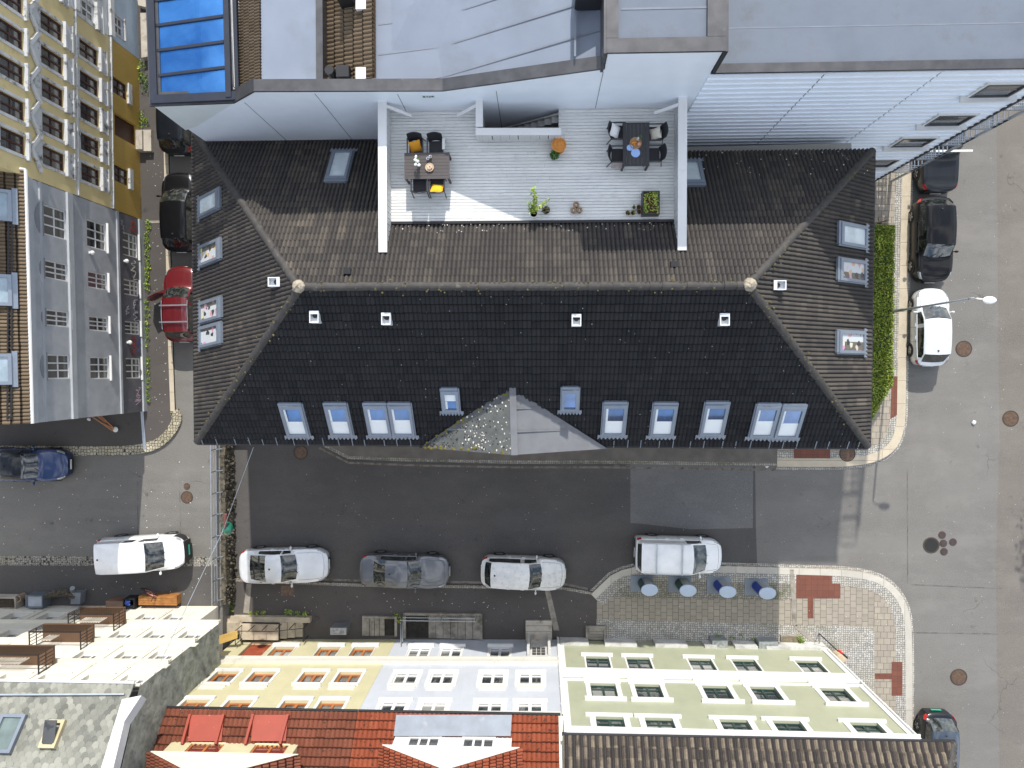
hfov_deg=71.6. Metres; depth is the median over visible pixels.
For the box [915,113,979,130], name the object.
window
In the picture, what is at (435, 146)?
garden chair
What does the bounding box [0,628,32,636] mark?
window
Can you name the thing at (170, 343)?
kerb
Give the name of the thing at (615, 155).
garden chair
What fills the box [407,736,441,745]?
window
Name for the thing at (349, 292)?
corner building
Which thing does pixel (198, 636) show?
window
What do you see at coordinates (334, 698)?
window
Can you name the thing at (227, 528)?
pendant lamp
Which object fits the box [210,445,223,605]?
wall railing
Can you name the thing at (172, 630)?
window
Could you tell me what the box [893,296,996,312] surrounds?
street lamp
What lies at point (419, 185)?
garden chair
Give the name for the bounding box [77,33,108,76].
window
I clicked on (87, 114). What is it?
window
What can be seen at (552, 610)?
stone channel
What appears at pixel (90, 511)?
street
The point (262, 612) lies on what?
weed
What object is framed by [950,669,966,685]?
manhole cover
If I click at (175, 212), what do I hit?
parked car
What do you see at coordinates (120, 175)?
window
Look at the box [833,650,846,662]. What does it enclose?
stone bollard
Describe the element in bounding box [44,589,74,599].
brushwood
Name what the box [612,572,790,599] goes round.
cobbles
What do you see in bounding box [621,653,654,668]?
window
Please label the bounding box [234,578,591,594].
kerb setts
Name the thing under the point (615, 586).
paving setts
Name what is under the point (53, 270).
window
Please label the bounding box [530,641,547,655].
door
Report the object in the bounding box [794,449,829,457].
tactile slabs
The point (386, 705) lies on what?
window
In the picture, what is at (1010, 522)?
road edge
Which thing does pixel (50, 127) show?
window
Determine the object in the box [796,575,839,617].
tactile slabs
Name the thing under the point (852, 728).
window
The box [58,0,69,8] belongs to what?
window
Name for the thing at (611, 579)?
kerb
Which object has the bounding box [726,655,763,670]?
window
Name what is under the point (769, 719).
window
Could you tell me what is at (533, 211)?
potted plant
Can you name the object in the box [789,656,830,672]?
window
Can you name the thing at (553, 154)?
potted plant
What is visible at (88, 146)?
window
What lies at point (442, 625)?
cellar stairs
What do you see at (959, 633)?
asphalt seam
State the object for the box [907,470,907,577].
asphalt seam
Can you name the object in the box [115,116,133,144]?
door
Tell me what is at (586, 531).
street
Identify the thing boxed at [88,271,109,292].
window
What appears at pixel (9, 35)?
window
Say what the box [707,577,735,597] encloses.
waste container
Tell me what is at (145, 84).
weed
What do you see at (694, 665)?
window
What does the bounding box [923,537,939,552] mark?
manhole cover
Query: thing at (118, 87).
window
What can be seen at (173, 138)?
parked car
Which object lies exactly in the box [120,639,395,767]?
yellow house
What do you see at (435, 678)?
window
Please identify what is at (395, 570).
parked car
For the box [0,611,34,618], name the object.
window
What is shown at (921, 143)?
window
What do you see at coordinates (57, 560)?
cobble strip
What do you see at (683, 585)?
waste container
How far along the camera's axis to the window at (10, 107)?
28.51 m
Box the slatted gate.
[219,630,238,643]
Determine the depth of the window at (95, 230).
33.87 m
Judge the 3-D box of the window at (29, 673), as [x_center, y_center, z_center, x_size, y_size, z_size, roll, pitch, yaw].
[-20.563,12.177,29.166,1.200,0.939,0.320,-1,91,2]
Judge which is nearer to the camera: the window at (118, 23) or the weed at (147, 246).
the window at (118, 23)
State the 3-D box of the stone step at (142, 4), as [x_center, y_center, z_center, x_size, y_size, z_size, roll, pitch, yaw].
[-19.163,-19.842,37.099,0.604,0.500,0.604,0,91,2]
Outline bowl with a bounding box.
[425,163,433,171]
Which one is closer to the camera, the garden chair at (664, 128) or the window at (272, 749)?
the garden chair at (664, 128)
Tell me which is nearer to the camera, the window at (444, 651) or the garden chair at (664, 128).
the garden chair at (664, 128)
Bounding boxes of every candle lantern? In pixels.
[571,207,576,213]
[573,201,578,207]
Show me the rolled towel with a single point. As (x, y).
(443, 143)
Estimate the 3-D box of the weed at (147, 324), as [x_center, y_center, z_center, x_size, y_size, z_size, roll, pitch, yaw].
[-19.297,-3.229,37.508,0.388,0.254,2.665,0,91,2]
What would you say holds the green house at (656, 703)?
on the ground
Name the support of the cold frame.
on the forecourt
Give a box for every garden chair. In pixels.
[406,132,425,152]
[410,179,429,198]
[426,132,445,152]
[428,179,446,198]
[606,121,625,144]
[606,144,624,166]
[643,143,666,166]
[649,122,667,144]
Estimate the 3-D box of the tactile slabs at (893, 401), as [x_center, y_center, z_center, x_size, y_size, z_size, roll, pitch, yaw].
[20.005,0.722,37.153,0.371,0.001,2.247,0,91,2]
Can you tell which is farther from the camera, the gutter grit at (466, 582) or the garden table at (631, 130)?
the gutter grit at (466, 582)
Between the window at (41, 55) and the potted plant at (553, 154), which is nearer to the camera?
the potted plant at (553, 154)
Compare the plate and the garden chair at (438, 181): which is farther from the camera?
the garden chair at (438, 181)
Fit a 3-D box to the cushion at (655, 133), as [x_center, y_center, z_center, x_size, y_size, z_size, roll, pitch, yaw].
[5.241,-9.148,25.947,0.365,0.229,0.420,-10,91,2]
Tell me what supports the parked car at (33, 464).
on the street at (90, 511)
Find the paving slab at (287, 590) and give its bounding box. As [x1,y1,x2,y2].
[281,586,293,595]
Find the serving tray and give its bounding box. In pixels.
[630,137,641,148]
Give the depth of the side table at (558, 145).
26.22 m
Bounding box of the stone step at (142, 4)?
[138,0,145,9]
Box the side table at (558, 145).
[552,138,565,153]
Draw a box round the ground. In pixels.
[371,29,999,767]
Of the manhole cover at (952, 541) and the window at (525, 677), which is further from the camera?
the manhole cover at (952, 541)
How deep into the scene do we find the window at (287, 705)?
31.39 m
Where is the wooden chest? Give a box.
[138,593,180,605]
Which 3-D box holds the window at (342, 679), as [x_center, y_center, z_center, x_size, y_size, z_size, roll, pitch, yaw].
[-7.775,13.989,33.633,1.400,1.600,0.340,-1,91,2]
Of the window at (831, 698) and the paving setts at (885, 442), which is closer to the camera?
the window at (831, 698)
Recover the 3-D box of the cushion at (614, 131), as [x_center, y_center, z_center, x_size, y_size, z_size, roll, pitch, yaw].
[3.769,-9.246,25.960,0.356,0.301,0.460,15,92,2]
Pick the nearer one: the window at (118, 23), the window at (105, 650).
the window at (105, 650)
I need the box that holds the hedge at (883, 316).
[872,224,896,419]
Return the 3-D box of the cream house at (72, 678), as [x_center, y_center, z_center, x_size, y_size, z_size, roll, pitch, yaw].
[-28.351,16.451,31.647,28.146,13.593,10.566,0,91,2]
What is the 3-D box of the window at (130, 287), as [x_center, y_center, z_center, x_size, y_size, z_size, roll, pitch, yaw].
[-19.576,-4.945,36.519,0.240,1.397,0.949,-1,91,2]
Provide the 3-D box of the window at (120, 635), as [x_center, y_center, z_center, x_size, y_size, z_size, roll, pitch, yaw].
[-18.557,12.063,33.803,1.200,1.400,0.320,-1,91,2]
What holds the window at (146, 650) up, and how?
in the cream house at (72, 678)
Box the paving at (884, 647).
[874,602,895,712]
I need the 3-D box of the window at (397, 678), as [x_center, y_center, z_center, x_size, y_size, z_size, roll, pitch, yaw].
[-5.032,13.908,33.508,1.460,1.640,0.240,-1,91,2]
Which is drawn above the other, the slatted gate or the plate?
the plate
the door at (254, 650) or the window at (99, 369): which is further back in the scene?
the door at (254, 650)
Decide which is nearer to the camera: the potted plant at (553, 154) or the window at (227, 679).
the potted plant at (553, 154)
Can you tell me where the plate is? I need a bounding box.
[631,148,639,156]
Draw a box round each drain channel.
[141,411,145,448]
[790,570,816,641]
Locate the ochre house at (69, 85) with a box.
[0,0,153,218]
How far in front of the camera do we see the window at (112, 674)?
29.39 m
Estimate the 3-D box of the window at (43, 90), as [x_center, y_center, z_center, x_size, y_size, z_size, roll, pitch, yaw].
[-19.855,-12.563,30.544,0.320,2.840,1.706,0,91,2]
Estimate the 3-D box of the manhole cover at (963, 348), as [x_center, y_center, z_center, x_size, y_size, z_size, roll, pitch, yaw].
[23.616,-1.840,37.087,0.863,0.020,0.863,0,91,2]
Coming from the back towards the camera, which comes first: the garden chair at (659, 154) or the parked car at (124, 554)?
the parked car at (124, 554)
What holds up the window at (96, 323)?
in the grey house at (72, 319)
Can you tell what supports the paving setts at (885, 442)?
on the pavement at (884, 197)
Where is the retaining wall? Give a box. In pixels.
[220,445,236,604]
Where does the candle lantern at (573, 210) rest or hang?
on the corner building at (349, 292)
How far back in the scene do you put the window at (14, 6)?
28.73 m
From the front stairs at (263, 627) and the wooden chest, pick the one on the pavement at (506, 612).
the front stairs at (263, 627)
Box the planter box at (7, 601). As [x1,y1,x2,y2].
[0,594,23,608]
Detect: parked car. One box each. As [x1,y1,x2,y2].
[0,445,73,484]
[93,531,191,574]
[146,266,192,342]
[156,108,190,155]
[156,172,191,252]
[239,544,330,587]
[360,550,449,592]
[481,552,565,594]
[907,288,954,365]
[908,196,958,282]
[912,132,972,193]
[913,708,959,767]
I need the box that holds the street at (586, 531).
[233,445,756,590]
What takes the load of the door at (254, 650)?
in the yellow house at (288, 703)
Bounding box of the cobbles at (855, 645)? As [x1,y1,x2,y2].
[596,620,873,691]
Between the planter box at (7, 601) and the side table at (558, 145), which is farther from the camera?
the planter box at (7, 601)
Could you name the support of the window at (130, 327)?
in the grey house at (72, 319)
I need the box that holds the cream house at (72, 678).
[0,606,220,767]
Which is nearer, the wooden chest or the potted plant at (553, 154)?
the potted plant at (553, 154)
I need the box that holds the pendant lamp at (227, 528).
[155,447,253,672]
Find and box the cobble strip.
[0,556,218,565]
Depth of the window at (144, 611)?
36.73 m
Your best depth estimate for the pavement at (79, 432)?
37.62 m
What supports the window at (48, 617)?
in the cream house at (72, 678)
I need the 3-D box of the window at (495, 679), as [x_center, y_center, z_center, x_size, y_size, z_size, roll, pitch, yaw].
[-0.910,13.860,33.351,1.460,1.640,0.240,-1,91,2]
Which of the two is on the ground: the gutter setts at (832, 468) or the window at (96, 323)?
the gutter setts at (832, 468)
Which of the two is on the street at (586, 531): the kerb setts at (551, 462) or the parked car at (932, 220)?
the kerb setts at (551, 462)
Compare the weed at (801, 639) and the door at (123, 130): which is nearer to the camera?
the door at (123, 130)
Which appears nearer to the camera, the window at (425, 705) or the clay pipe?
the window at (425, 705)
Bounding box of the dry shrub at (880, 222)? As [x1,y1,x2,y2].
[875,216,890,224]
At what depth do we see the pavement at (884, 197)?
37.00 m
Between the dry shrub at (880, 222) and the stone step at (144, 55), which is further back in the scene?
the stone step at (144, 55)
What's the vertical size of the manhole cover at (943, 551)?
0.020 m
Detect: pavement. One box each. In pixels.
[0,0,175,445]
[230,582,596,763]
[330,446,776,462]
[592,565,912,729]
[776,173,910,466]
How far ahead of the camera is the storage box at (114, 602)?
37.37 m
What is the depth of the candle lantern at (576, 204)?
26.45 m
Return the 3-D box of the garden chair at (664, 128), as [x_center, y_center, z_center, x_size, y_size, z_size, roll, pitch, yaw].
[5.289,-9.180,26.025,0.725,0.922,0.625,0,91,2]
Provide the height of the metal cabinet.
0.933 m
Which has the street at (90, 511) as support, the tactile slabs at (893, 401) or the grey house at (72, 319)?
the grey house at (72, 319)
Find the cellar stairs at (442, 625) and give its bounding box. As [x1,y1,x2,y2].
[400,612,482,644]
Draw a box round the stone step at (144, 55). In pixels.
[140,13,147,60]
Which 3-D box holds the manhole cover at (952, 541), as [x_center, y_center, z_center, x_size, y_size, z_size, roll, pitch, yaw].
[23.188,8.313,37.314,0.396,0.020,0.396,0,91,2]
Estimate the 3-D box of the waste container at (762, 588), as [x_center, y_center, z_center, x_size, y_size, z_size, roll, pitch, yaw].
[12.923,10.756,36.973,1.247,1.340,0.868,0,91,2]
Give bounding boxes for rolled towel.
[442,138,444,149]
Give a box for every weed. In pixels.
[137,59,146,81]
[138,110,147,126]
[140,75,148,91]
[143,219,150,255]
[144,255,150,290]
[144,299,150,347]
[145,356,150,401]
[248,611,265,615]
[284,609,307,617]
[797,635,804,643]
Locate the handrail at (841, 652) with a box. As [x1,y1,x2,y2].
[819,633,847,658]
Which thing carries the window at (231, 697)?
in the yellow house at (288, 703)
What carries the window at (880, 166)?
in the apartment building at (896, 84)
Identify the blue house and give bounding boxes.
[58,0,138,58]
[349,620,565,767]
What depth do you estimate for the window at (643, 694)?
32.26 m
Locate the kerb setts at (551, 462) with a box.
[323,446,776,465]
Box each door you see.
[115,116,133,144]
[241,645,270,655]
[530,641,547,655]
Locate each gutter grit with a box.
[236,575,587,589]
[319,447,775,470]
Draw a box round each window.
[0,0,28,21]
[0,13,28,56]
[0,50,29,91]
[0,87,30,126]
[0,122,30,160]
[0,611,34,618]
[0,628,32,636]
[0,671,33,678]
[28,0,73,53]
[29,30,74,85]
[30,64,75,116]
[30,101,75,149]
[31,132,76,179]
[34,611,69,618]
[36,672,72,679]
[44,204,69,239]
[45,259,70,281]
[46,309,72,328]
[48,353,73,380]
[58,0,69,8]
[70,649,108,657]
[73,0,104,34]
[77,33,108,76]
[78,65,108,106]
[78,96,109,135]
[79,128,109,165]
[79,158,109,193]
[79,672,116,680]
[87,219,108,252]
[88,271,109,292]
[89,316,110,333]
[90,355,112,380]
[105,629,142,637]
[112,649,149,658]
[113,77,132,104]
[114,165,133,189]
[115,12,126,41]
[117,672,154,689]
[123,232,140,259]
[124,279,141,297]
[125,321,142,336]
[126,357,143,379]
[134,611,165,618]
[140,629,175,637]
[145,649,182,659]
[162,612,193,619]
[176,629,210,640]
[177,695,215,705]
[185,742,225,751]
[201,668,243,684]
[220,695,258,706]
[239,668,280,684]
[250,743,289,753]
[266,642,300,655]
[276,696,314,707]
[291,668,330,684]
[313,642,345,655]
[313,696,350,708]
[329,668,366,685]
[348,642,378,655]
[375,697,412,709]
[387,669,423,685]
[405,643,433,655]
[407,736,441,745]
[415,697,452,709]
[424,669,458,686]
[438,643,465,655]
[462,736,495,746]
[472,698,507,710]
[476,669,508,686]
[487,643,513,655]
[513,698,546,710]
[514,670,545,686]
[581,652,612,667]
[583,675,626,700]
[585,712,632,726]
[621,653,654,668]
[626,676,673,701]
[634,713,681,727]
[682,654,718,669]
[693,678,744,703]
[708,715,758,729]
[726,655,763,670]
[739,679,795,704]
[761,716,813,731]
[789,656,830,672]
[808,680,868,706]
[837,718,892,732]
[876,159,901,170]
[882,136,939,150]
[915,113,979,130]
[959,81,1023,102]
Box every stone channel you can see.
[243,584,250,612]
[545,590,558,629]
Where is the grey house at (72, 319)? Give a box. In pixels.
[0,167,146,424]
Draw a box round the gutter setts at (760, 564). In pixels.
[590,562,913,730]
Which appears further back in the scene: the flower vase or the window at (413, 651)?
the window at (413, 651)
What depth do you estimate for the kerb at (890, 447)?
37.11 m
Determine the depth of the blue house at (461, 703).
30.68 m
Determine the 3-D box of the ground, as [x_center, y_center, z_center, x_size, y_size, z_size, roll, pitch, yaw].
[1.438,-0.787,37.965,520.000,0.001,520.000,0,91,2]
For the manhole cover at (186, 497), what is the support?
on the street at (90, 511)
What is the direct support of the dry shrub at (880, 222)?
on the hedge at (883, 316)
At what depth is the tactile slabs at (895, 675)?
37.45 m
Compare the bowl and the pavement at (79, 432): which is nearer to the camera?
the bowl
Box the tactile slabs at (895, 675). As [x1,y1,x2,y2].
[875,662,901,695]
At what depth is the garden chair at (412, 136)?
26.17 m
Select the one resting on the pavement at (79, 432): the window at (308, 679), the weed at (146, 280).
the weed at (146, 280)
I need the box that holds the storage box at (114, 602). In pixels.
[106,597,124,606]
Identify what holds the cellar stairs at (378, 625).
on the pavement at (506, 612)
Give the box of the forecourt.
[0,565,217,697]
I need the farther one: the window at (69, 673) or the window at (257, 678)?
the window at (257, 678)
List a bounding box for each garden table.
[404,152,451,183]
[621,122,649,170]
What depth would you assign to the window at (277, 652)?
37.54 m
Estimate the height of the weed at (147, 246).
0.262 m
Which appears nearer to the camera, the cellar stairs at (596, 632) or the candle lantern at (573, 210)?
the candle lantern at (573, 210)
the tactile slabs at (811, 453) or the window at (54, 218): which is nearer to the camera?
the window at (54, 218)
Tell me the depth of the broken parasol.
37.56 m
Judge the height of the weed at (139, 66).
0.434 m
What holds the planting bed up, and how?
on the cobbles at (855, 645)
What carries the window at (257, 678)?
in the yellow house at (288, 703)
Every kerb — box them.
[164,152,175,410]
[591,566,911,728]
[777,163,910,466]
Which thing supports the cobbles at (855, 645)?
on the pavement at (851, 603)
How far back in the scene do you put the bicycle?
37.47 m
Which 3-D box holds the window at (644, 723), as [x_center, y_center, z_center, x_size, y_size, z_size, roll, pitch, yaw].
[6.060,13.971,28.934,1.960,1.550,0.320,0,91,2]
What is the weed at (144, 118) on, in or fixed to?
on the pavement at (79, 432)
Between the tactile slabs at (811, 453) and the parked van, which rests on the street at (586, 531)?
the parked van
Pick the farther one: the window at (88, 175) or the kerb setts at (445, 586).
the kerb setts at (445, 586)
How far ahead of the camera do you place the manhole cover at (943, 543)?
37.33 m
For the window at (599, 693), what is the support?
in the green house at (656, 703)
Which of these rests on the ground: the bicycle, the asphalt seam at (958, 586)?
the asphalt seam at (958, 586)
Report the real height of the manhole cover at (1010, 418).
0.020 m
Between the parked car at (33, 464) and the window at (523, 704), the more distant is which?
the parked car at (33, 464)
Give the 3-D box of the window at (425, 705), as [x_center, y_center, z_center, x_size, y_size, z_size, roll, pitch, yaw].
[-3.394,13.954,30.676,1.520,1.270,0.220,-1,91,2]
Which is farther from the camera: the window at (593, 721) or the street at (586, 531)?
the street at (586, 531)
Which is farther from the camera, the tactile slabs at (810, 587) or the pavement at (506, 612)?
the pavement at (506, 612)
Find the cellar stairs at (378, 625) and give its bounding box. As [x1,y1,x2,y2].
[362,615,397,635]
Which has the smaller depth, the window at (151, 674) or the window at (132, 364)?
the window at (151, 674)
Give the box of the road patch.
[630,464,752,528]
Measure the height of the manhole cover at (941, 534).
0.020 m
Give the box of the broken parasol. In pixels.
[87,416,117,431]
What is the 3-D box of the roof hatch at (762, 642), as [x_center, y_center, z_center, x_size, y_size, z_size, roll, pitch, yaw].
[13.385,13.682,37.319,0.991,0.725,0.518,0,91,2]
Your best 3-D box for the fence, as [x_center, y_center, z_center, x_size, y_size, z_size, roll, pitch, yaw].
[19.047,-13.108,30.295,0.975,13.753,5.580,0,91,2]
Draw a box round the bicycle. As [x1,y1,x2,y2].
[140,588,156,601]
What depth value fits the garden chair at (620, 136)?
26.05 m
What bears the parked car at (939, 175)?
on the ground
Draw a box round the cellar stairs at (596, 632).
[586,625,605,640]
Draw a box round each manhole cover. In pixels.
[181,491,192,502]
[184,483,189,489]
[294,446,307,459]
[839,450,855,461]
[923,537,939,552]
[938,531,945,538]
[940,540,946,546]
[940,548,947,554]
[949,538,956,545]
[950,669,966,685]
[955,341,971,356]
[1002,410,1018,426]
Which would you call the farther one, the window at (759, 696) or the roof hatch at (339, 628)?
the roof hatch at (339, 628)
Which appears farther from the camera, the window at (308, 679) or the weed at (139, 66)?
the weed at (139, 66)
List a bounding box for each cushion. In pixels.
[408,140,421,152]
[430,184,443,191]
[610,122,619,139]
[649,126,661,138]
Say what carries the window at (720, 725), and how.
in the green house at (656, 703)
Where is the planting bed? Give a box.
[780,635,801,642]
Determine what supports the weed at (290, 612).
on the pavement at (506, 612)
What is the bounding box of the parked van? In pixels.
[634,533,721,577]
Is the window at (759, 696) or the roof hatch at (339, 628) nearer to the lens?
the window at (759, 696)
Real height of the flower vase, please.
0.510 m
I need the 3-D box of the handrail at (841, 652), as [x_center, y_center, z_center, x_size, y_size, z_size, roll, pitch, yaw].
[16.442,13.697,37.093,1.926,0.973,0.601,40,92,1]
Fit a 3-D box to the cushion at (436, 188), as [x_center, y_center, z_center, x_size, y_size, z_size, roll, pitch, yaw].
[-2.770,-7.247,26.259,0.460,0.289,0.365,5,91,2]
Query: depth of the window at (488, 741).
28.90 m
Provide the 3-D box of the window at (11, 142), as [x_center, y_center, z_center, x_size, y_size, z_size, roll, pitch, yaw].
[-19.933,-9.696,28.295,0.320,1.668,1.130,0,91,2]
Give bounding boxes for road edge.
[996,100,1023,767]
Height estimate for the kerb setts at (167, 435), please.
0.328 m
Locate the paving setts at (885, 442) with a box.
[777,168,901,458]
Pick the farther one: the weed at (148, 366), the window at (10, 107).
the weed at (148, 366)
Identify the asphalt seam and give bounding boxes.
[137,481,137,534]
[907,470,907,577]
[912,584,1001,588]
[912,632,992,633]
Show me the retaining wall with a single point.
(227, 488)
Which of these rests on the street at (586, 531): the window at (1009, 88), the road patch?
the road patch
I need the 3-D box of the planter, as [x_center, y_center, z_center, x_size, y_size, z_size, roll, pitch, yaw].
[5.133,-6.686,26.304,0.629,0.476,0.862,0,91,2]
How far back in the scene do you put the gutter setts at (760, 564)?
37.60 m
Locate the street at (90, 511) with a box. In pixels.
[0,156,229,653]
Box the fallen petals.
[3,165,1021,760]
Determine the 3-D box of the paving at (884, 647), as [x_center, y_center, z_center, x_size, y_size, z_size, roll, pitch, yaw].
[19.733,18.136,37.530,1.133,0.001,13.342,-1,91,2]
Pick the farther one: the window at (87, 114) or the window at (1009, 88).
the window at (87, 114)
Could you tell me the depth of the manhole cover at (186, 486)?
37.78 m
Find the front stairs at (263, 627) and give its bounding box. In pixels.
[227,615,311,644]
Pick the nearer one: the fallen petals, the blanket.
the blanket
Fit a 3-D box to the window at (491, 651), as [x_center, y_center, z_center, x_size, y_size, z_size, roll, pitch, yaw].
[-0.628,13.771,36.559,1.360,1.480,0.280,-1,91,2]
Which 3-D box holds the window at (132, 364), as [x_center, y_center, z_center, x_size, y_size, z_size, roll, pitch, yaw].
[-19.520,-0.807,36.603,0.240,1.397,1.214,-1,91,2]
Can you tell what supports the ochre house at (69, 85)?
on the street at (90, 511)
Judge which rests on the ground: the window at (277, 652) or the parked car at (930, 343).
the parked car at (930, 343)
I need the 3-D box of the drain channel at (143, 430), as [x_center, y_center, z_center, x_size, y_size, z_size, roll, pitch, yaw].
[-19.579,2.465,37.697,0.160,0.020,2.012,-3,91,2]
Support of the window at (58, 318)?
in the grey house at (72, 319)
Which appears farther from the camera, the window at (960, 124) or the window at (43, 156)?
the window at (43, 156)
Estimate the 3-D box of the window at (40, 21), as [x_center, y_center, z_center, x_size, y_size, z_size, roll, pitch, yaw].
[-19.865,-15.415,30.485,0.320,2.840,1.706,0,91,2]
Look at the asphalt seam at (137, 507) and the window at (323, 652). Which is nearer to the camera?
the window at (323, 652)
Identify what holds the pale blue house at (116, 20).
on the street at (90, 511)
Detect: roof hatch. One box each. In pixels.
[330,622,349,634]
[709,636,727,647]
[755,637,777,648]
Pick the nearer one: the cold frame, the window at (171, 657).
the window at (171, 657)
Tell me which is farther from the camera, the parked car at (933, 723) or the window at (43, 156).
the parked car at (933, 723)
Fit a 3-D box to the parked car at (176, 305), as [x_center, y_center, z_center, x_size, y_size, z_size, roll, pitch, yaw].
[-17.535,-4.137,36.809,2.792,1.605,3.972,-1,91,2]
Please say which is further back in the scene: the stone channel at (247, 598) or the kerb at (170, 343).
the stone channel at (247, 598)
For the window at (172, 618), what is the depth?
36.66 m
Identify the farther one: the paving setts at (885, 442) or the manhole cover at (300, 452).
the manhole cover at (300, 452)
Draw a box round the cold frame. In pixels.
[25,592,50,607]
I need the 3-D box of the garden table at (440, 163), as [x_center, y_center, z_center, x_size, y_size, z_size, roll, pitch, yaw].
[-3.117,-8.031,26.460,1.659,0.732,0.964,0,91,2]
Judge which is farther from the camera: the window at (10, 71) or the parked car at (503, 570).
the parked car at (503, 570)
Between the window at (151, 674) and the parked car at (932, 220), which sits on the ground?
the parked car at (932, 220)
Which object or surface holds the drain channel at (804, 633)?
on the pavement at (851, 603)
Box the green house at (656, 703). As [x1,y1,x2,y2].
[558,637,957,767]
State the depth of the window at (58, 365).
31.01 m
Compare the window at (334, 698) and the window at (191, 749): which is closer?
the window at (191, 749)
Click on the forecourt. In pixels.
(29, 579)
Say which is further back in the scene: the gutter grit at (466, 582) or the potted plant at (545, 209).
the gutter grit at (466, 582)
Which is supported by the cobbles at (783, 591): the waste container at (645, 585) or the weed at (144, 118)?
the waste container at (645, 585)
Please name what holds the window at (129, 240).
in the grey house at (72, 319)
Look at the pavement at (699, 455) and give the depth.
37.81 m
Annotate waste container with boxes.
[630,575,657,595]
[668,576,696,596]
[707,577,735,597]
[744,579,775,598]
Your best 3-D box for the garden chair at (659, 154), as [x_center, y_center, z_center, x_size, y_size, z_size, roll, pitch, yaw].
[5.246,-8.411,26.043,0.725,0.922,0.625,0,91,2]
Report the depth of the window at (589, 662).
35.59 m
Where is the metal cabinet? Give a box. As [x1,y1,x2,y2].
[70,586,85,603]
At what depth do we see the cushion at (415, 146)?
26.21 m
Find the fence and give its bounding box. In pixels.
[890,99,1023,181]
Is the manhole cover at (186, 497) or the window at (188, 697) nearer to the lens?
the window at (188, 697)
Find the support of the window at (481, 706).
in the blue house at (461, 703)
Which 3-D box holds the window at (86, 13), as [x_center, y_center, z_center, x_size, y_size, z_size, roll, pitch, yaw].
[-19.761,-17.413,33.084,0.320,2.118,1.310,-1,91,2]
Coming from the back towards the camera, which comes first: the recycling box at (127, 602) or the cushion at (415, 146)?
the recycling box at (127, 602)
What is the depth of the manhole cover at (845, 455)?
37.30 m
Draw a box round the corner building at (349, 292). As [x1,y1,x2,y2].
[190,97,875,454]
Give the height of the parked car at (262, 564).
1.419 m
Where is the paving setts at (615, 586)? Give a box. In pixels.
[596,572,905,722]
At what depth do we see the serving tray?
25.78 m
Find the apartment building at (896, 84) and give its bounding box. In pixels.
[146,0,1023,181]
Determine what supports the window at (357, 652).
in the yellow house at (288, 703)
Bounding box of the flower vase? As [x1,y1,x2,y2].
[413,155,420,166]
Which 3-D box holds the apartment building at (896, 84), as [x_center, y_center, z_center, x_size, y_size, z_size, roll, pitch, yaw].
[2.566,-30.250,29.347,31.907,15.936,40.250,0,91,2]
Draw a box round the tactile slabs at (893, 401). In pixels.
[890,376,897,418]
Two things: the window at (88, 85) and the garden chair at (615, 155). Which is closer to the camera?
the garden chair at (615, 155)
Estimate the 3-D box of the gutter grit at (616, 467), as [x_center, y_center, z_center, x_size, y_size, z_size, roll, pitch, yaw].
[1.750,4.374,38.052,24.515,0.004,0.835,3,91,2]
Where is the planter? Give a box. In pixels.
[641,191,659,216]
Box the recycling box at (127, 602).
[123,595,138,607]
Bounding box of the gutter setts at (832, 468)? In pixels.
[776,160,913,469]
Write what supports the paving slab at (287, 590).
on the pavement at (506, 612)
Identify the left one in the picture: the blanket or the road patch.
the blanket
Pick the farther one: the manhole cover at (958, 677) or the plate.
the manhole cover at (958, 677)
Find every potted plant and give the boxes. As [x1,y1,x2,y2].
[526,186,549,217]
[541,205,549,213]
[549,150,559,159]
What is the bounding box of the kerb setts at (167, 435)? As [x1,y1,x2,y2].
[0,408,181,455]
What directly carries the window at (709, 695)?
in the green house at (656, 703)
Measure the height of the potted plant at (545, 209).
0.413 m
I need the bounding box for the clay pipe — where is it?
[14,593,26,602]
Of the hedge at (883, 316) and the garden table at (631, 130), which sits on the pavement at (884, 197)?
the hedge at (883, 316)
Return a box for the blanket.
[611,163,621,168]
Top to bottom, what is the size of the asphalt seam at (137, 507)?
0.001 m
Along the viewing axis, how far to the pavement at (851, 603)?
37.67 m
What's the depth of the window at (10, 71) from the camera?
28.54 m

